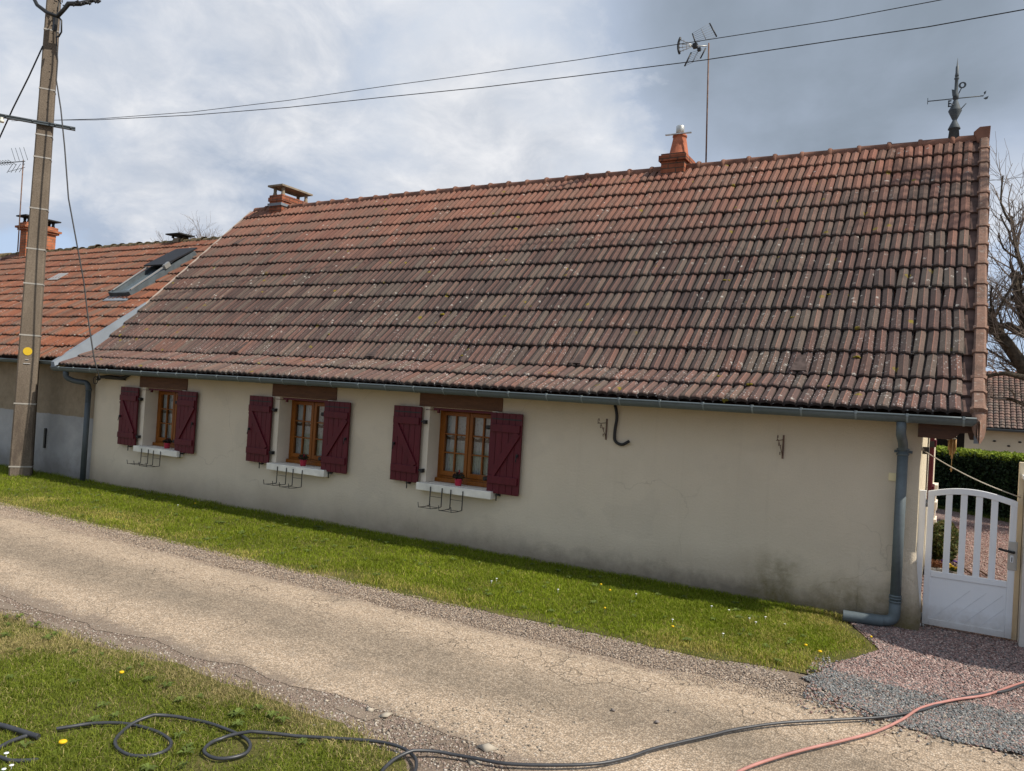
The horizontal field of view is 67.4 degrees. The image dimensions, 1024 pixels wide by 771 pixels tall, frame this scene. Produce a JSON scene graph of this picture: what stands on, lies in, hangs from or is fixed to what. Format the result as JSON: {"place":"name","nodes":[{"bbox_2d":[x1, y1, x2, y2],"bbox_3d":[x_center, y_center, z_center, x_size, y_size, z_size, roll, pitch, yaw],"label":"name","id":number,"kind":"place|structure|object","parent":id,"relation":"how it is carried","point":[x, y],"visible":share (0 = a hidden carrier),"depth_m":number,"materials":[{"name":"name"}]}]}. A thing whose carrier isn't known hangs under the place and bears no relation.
{"place":"outdoors","nodes":[
{"label":"outdoors","id":0,"kind":"place"},
{"bbox_2d":[0,253,10,258],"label":"house","id":1,"kind":"structure","parent":0,"point":[2,255],"depth_m":19.30,"materials":[{"name":"paint"}]},
{"bbox_2d":[0,610,411,770],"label":"lawn turf","id":2,"kind":"structure","parent":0,"point":[243,743],"depth_m":3.64,"materials":[{"name":"green plant"}]},
{"bbox_2d":[0,734,27,748],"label":"hose","id":3,"kind":"object","parent":2,"relation":"on","point":[15,739],"visible":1,"depth_m":3.40,"materials":[{"name":"grey rubber"}]},
{"bbox_2d":[0,755,38,762],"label":"hose","id":4,"kind":"object","parent":2,"relation":"on","point":[4,758],"visible":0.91,"depth_m":3.23,"materials":[{"name":"grey rubber"}]},
{"bbox_2d":[0,722,40,739],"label":"hose","id":5,"kind":"object","parent":2,"relation":"on","point":[21,731],"visible":1,"depth_m":3.47,"materials":[{"name":"grey rubber"}]},
{"bbox_2d":[58,739,66,750],"bbox_3d":[-1.958,1.576,3.345,0.037,0.062,0.037,3,-1,30],"label":"dandelion","id":6,"kind":"object","parent":2,"relation":"on","point":[62,741],"visible":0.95,"depth_m":3.34,"materials":[{"name":"yellow plant"}]},
{"bbox_2d":[56,683,1023,770],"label":"hose","id":7,"kind":"object","parent":2,"relation":"on","point":[248,741],"visible":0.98,"depth_m":3.58,"materials":[{"name":"black rubber"}]},
{"bbox_2d":[0,506,810,699],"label":"gravel shoulder","id":8,"kind":"object","parent":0,"point":[774,673],"visible":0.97,"depth_m":5.47},
{"bbox_2d":[0,502,807,706],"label":"shoulder stones","id":9,"kind":"object","parent":8,"relation":"on","point":[344,592],"visible":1,"depth_m":5.88,"materials":[{"name":"beige gravel"}]},
{"bbox_2d":[0,543,839,770],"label":"soil shoulder","id":10,"kind":"object","parent":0,"point":[795,677],"visible":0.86,"depth_m":4.24},
{"bbox_2d":[0,585,595,770],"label":"dirt stones","id":11,"kind":"object","parent":10,"relation":"on","point":[442,747],"visible":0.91,"depth_m":4.02,"materials":[{"name":"grey gravel"}]},
{"bbox_2d":[366,707,374,711],"bbox_3d":[-0.736,1.681,3.990,0.046,0.018,0.041,3,-1,9],"label":"stone","id":12,"kind":"object","parent":10,"relation":"on","point":[370,709],"visible":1,"depth_m":3.98,"materials":[{"name":"white stone"}]},
{"bbox_2d":[378,712,391,716],"bbox_3d":[-0.652,1.689,3.933,0.068,0.030,0.064,3,-1,18],"label":"stone","id":13,"kind":"object","parent":10,"relation":"on","point":[386,714],"visible":1,"depth_m":3.92,"materials":[{"name":"white stone"}]},
{"bbox_2d":[266,691,576,770],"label":"rubble","id":14,"kind":"object","parent":10,"relation":"on","point":[435,721],"visible":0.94,"depth_m":3.82,"materials":[{"name":"stone"}]},
{"bbox_2d":[467,759,480,764],"bbox_3d":[-0.180,1.710,3.502,0.061,0.025,0.055,4,-1,-35],"label":"stone","id":15,"kind":"object","parent":10,"relation":"on","point":[470,761],"visible":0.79,"depth_m":3.49,"materials":[{"name":"beige stone"}]},
{"bbox_2d":[477,743,497,751],"bbox_3d":[-0.117,1.713,3.641,0.080,0.032,0.075,4,-1,-37],"label":"stone","id":16,"kind":"object","parent":10,"relation":"on","point":[486,747],"visible":1,"depth_m":3.63,"materials":[{"name":"beige stone"}]},
{"bbox_2d":[0,464,877,673],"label":"verge turf","id":17,"kind":"structure","parent":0,"point":[849,655],"depth_m":7.11,"materials":[{"name":"green plant"}]},
{"bbox_2d":[0,0,100,475],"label":"utility pole","id":18,"kind":"object","parent":17,"relation":"on","point":[21,462],"visible":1,"depth_m":11.89,"materials":[{"name":"concrete"}]},
{"bbox_2d":[0,46,43,137],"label":"stay cable","id":19,"kind":"object","parent":18,"relation":"attached to","point":[22,89],"visible":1,"depth_m":12.03,"materials":[{"name":"black metal"}]},
{"bbox_2d":[56,0,100,378],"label":"service cable","id":20,"kind":"object","parent":18,"relation":"attached to","point":[70,205],"visible":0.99,"depth_m":11.57,"materials":[{"name":"black plastic"}]},
{"bbox_2d":[9,9,1023,119],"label":"overhead wire","id":21,"kind":"object","parent":18,"relation":"attached to","point":[602,72],"visible":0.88,"depth_m":9.82,"materials":[{"name":"black plastic"}]},
{"bbox_2d":[0,486,824,770],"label":"broadleaf weeds","id":22,"kind":"object","parent":17,"relation":"on","point":[180,698],"visible":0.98,"depth_m":4.94,"materials":[{"name":"green plant"}]},
{"bbox_2d":[66,0,939,119],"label":"overhead wire","id":23,"kind":"object","parent":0,"point":[537,65],"visible":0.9,"depth_m":10.26,"materials":[{"name":"black plastic"}]},
{"bbox_2d":[0,510,1023,770],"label":"road","id":24,"kind":"structure","parent":0,"point":[294,634],"depth_m":4.61,"materials":[{"name":"beige gravel"}]},
{"bbox_2d":[737,681,1023,770],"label":"hose","id":25,"kind":"object","parent":24,"relation":"on","point":[852,737],"visible":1,"depth_m":3.99,"materials":[{"name":"rubber"}]},
{"bbox_2d":[0,0,1023,371],"label":"sky","id":26,"kind":"structure","parent":0,"point":[130,180],"materials":[{"name":"grey"}]},
{"bbox_2d":[34,471,1023,758],"bbox_3d":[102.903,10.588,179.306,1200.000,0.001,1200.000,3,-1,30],"label":"ground","id":27,"kind":"structure","parent":0,"point":[892,721],"depth_m":4.02,"materials":[{"name":"grey gravel"}]},
{"bbox_2d":[0,214,219,479],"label":"house","id":28,"kind":"structure","parent":27,"relation":"on","point":[121,279],"depth_m":13.64,"materials":[{"name":"orange ceramic"}]},
{"bbox_2d":[0,147,27,250],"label":"tv aerial","id":29,"kind":"object","parent":28,"relation":"attached to","point":[10,162],"visible":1,"depth_m":18.45,"materials":[{"name":"metal"}]},
{"bbox_2d":[152,211,221,241],"bbox_3d":[-10.385,-2.085,25.073,3.391,7.221,2.235,3,-1,30],"label":"bare tree","id":30,"kind":"object","parent":27,"relation":"on","point":[205,235],"visible":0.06,"depth_m":25.07,"materials":[{"name":"brown plant"}]},
{"bbox_2d":[50,125,990,630],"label":"house","id":31,"kind":"structure","parent":27,"relation":"on","point":[712,331],"depth_m":8.50,"materials":[{"name":"tile"}]},
{"bbox_2d":[93,375,130,383],"bbox_3d":[-5.936,-0.119,11.418,0.804,0.234,0.098,3,-1,21],"label":"cable anchor","id":32,"kind":"object","parent":31,"relation":"attached to","point":[113,377],"visible":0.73,"depth_m":11.39,"materials":[{"name":"black metal"}]},
{"bbox_2d":[127,449,148,464],"bbox_3d":[-5.268,1.004,10.804,0.165,0.214,0.218,3,-1,30],"label":"window box rack","id":33,"kind":"object","parent":31,"relation":"attached to","point":[140,460],"depth_m":10.85,"materials":[{"name":"black metal"}]},
{"bbox_2d":[139,450,160,466],"bbox_3d":[-5.035,1.020,10.669,0.165,0.214,0.218,3,-1,30],"label":"window box rack","id":34,"kind":"object","parent":31,"relation":"attached to","point":[146,465],"depth_m":10.72,"materials":[{"name":"black metal"}]},
{"bbox_2d":[133,387,185,456],"bbox_3d":[-4.921,0.512,10.971,0.985,0.924,0.365,3,-1,30],"label":"window","id":35,"kind":"structure","parent":31,"relation":"in","point":[157,425],"depth_m":11.17,"materials":[{"name":"brown glass"}]},
{"bbox_2d":[163,438,171,448],"bbox_3d":[-4.880,0.815,10.877,0.143,0.155,0.131,3,-1,30],"label":"flower pot","id":36,"kind":"object","parent":31,"relation":"on","point":[168,442],"visible":1,"depth_m":10.85,"materials":[{"name":"red plastic"}]},
{"bbox_2d":[263,466,286,485],"bbox_3d":[-2.918,1.116,9.448,0.165,0.214,0.218,3,-1,30],"label":"window box rack","id":37,"kind":"object","parent":31,"relation":"attached to","point":[276,479],"depth_m":9.50,"materials":[{"name":"black metal"}]},
{"bbox_2d":[279,469,302,487],"bbox_3d":[-2.685,1.132,9.313,0.165,0.214,0.218,3,-1,30],"label":"window box rack","id":38,"kind":"object","parent":31,"relation":"attached to","point":[292,481],"depth_m":9.37,"materials":[{"name":"black metal"}]},
{"bbox_2d":[266,396,332,476],"bbox_3d":[-2.569,0.625,9.614,0.990,0.924,0.365,3,-1,30],"label":"window","id":39,"kind":"structure","parent":31,"relation":"in","point":[294,440],"depth_m":9.78,"materials":[{"name":"brown glass"}]},
{"bbox_2d":[297,454,308,465],"bbox_3d":[-2.593,0.924,9.561,0.141,0.154,0.128,3,-1,30],"label":"flower pot","id":40,"kind":"object","parent":31,"relation":"on","point":[303,458],"visible":1,"depth_m":9.54,"materials":[{"name":"red plastic"}]},
{"bbox_2d":[418,487,442,508],"bbox_3d":[-0.884,1.212,8.275,0.165,0.214,0.218,3,-1,30],"label":"window box rack","id":41,"kind":"object","parent":31,"relation":"attached to","point":[429,501],"depth_m":8.33,"materials":[{"name":"black metal"}]},
{"bbox_2d":[438,490,462,512],"bbox_3d":[-0.651,1.228,8.140,0.165,0.214,0.218,3,-1,30],"label":"window box rack","id":42,"kind":"object","parent":31,"relation":"attached to","point":[450,504],"depth_m":8.19,"materials":[{"name":"black metal"}]},
{"bbox_2d":[416,406,498,499],"bbox_3d":[-0.535,0.721,8.441,0.990,0.924,0.365,3,-1,30],"label":"window","id":43,"kind":"structure","parent":31,"relation":"in","point":[446,457],"depth_m":8.59,"materials":[{"name":"brown glass"}]},
{"bbox_2d":[453,470,465,485],"bbox_3d":[-0.586,1.008,8.398,0.151,0.175,0.141,3,-1,30],"label":"flower pot","id":44,"kind":"object","parent":31,"relation":"on","point":[457,476],"visible":1,"depth_m":8.37,"materials":[{"name":"red plastic"}]},
{"bbox_2d":[598,419,607,439],"bbox_3d":[0.867,0.422,7.457,0.028,0.208,0.179,3,-1,38],"label":"hanging bracket","id":45,"kind":"object","parent":31,"relation":"attached to","point":[605,433],"visible":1,"depth_m":7.51,"materials":[{"name":"metal"}]},
{"bbox_2d":[613,405,629,445],"bbox_3d":[1.057,0.374,7.427,0.198,0.421,0.032,3,-1,33],"label":"cable sheath","id":46,"kind":"object","parent":31,"relation":"hanging from","point":[615,429],"visible":0.98,"depth_m":7.44,"materials":[{"name":"black plastic"}]},
{"bbox_2d":[677,23,716,161],"bbox_3d":[2.501,-3.982,10.559,0.535,2.011,0.080,3,-1,12],"label":"tv aerial","id":47,"kind":"object","parent":31,"relation":"attached to","point":[695,45],"visible":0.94,"depth_m":10.54,"materials":[{"name":"metal"}]},
{"bbox_2d":[776,435,784,458],"bbox_3d":[2.304,0.529,6.626,0.028,0.208,0.179,3,-1,38],"label":"hanging bracket","id":48,"kind":"object","parent":31,"relation":"attached to","point":[782,451],"visible":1,"depth_m":6.68,"materials":[{"name":"metal"}]},
{"bbox_2d":[933,482,938,529],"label":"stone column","id":49,"kind":"structure","parent":31,"relation":"attached to","point":[935,504],"depth_m":10.72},
{"bbox_2d":[948,438,956,470],"bbox_3d":[3.548,0.541,6.246,0.112,0.325,0.040,3,-1,30],"label":"wind chime","id":50,"kind":"object","parent":31,"relation":"hanging from","point":[952,443],"visible":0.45,"depth_m":6.23,"materials":[{"name":"wood"}]},
{"bbox_2d":[927,59,987,144],"bbox_3d":[5.223,-3.334,9.004,0.609,1.035,0.160,3,-1,17],"label":"weathervane","id":51,"kind":"object","parent":31,"relation":"on","point":[954,112],"visible":0.99,"depth_m":8.99,"materials":[{"name":"metal"}]},
{"bbox_2d":[922,447,1020,497],"bbox_3d":[3.669,0.693,6.158,0.713,0.340,0.025,3,-1,26],"label":"rope","id":52,"kind":"object","parent":31,"relation":"hanging from","point":[969,476],"visible":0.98,"depth_m":6.16,"materials":[{"name":"beige fabric"}]},
{"bbox_2d":[917,490,926,625],"bbox_3d":[3.319,1.411,6.288,0.100,1.112,0.100,3,-1,30],"label":"gate post","id":53,"kind":"object","parent":27,"relation":"on","point":[921,520],"visible":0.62,"depth_m":6.26,"materials":[{"name":"white paint"}]},
{"bbox_2d":[921,488,1017,638],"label":"gate","id":54,"kind":"structure","parent":53,"relation":"attached to","point":[973,603],"depth_m":6.09,"materials":[{"name":"white paint"}]},
{"bbox_2d":[964,371,1023,452],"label":"barn","id":55,"kind":"structure","parent":27,"relation":"on","point":[1005,427],"depth_m":25.37,"materials":[{"name":"tile"}]},
{"bbox_2d":[1017,475,1023,646],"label":"gate pillar","id":56,"kind":"structure","parent":27,"relation":"on","point":[1020,630],"depth_m":5.84,"materials":[{"name":"stone"}]},
{"bbox_2d":[798,656,1023,763],"bbox_3d":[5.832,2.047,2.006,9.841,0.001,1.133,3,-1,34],"label":"grey gravel","id":57,"kind":"structure","parent":0,"point":[910,703],"depth_m":4.51,"materials":[{"name":"grey gravel"}]},
{"bbox_2d":[845,509,1023,708],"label":"red gravel","id":58,"kind":"structure","parent":0,"point":[939,513],"depth_m":10.01,"materials":[{"name":"gravel"}]},
{"bbox_2d":[832,620,1023,713],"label":"red gravel stones","id":59,"kind":"object","parent":58,"relation":"on","point":[986,666],"visible":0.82,"depth_m":5.29,"materials":[{"name":"gravel"}]},
{"bbox_2d":[931,559,942,567],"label":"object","id":60,"kind":"object","parent":58,"relation":"on","point":[937,563],"visible":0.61,"depth_m":8.59,"materials":[{"name":"plant"}]},
{"bbox_2d":[923,567,965,574],"bbox_3d":[4.756,2.048,8.434,0.435,0.055,0.237,3,-1,39],"label":"bed edging","id":61,"kind":"object","parent":58,"relation":"on","point":[936,569],"visible":0.26,"depth_m":8.48,"materials":[{"name":"stone"}]},
{"bbox_2d":[932,519,958,562],"bbox_3d":[5.240,1.892,9.311,0.373,0.542,0.726,3,-1,30],"label":"shrub","id":62,"kind":"object","parent":58,"relation":"on","point":[938,540],"visible":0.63,"depth_m":9.14,"materials":[{"name":"green plant"}]},
{"bbox_2d":[949,563,956,572],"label":"pansies","id":63,"kind":"object","parent":58,"relation":"on","point":[954,568],"visible":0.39,"depth_m":8.41,"materials":[{"name":"yellow plant"}]},
{"bbox_2d":[921,517,1008,604],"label":"driveway stones","id":64,"kind":"object","parent":58,"relation":"on","point":[987,544],"visible":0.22,"depth_m":10.63,"materials":[{"name":"gravel"}]},
{"bbox_2d":[1011,462,1023,639],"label":"fence post","id":65,"kind":"object","parent":58,"relation":"on","point":[1018,540],"visible":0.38,"depth_m":6.00,"materials":[{"name":"beige paint"}]},
{"label":"hedge strip","id":66,"kind":"structure","parent":0,"visible":0},
{"bbox_2d":[936,433,964,447],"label":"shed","id":67,"kind":"structure","parent":66,"relation":"on","point":[960,437],"depth_m":18.30,"materials":[{"name":"brown wood"}]},
{"bbox_2d":[937,504,1009,521],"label":"hedge foot grass","id":68,"kind":"structure","parent":66,"relation":"on","point":[970,512],"depth_m":14.15,"materials":[{"name":"green plant"}]},
{"bbox_2d":[934,445,1023,520],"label":"hedge","id":69,"kind":"object","parent":66,"relation":"on","point":[998,469],"visible":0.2,"depth_m":14.33,"materials":[{"name":"green plant"}]},
{"bbox_2d":[986,131,1023,411],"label":"bare tree","id":70,"kind":"object","parent":66,"relation":"on","point":[1008,346],"visible":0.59,"depth_m":12.47,"materials":[{"name":"brown plant"}]}
]}

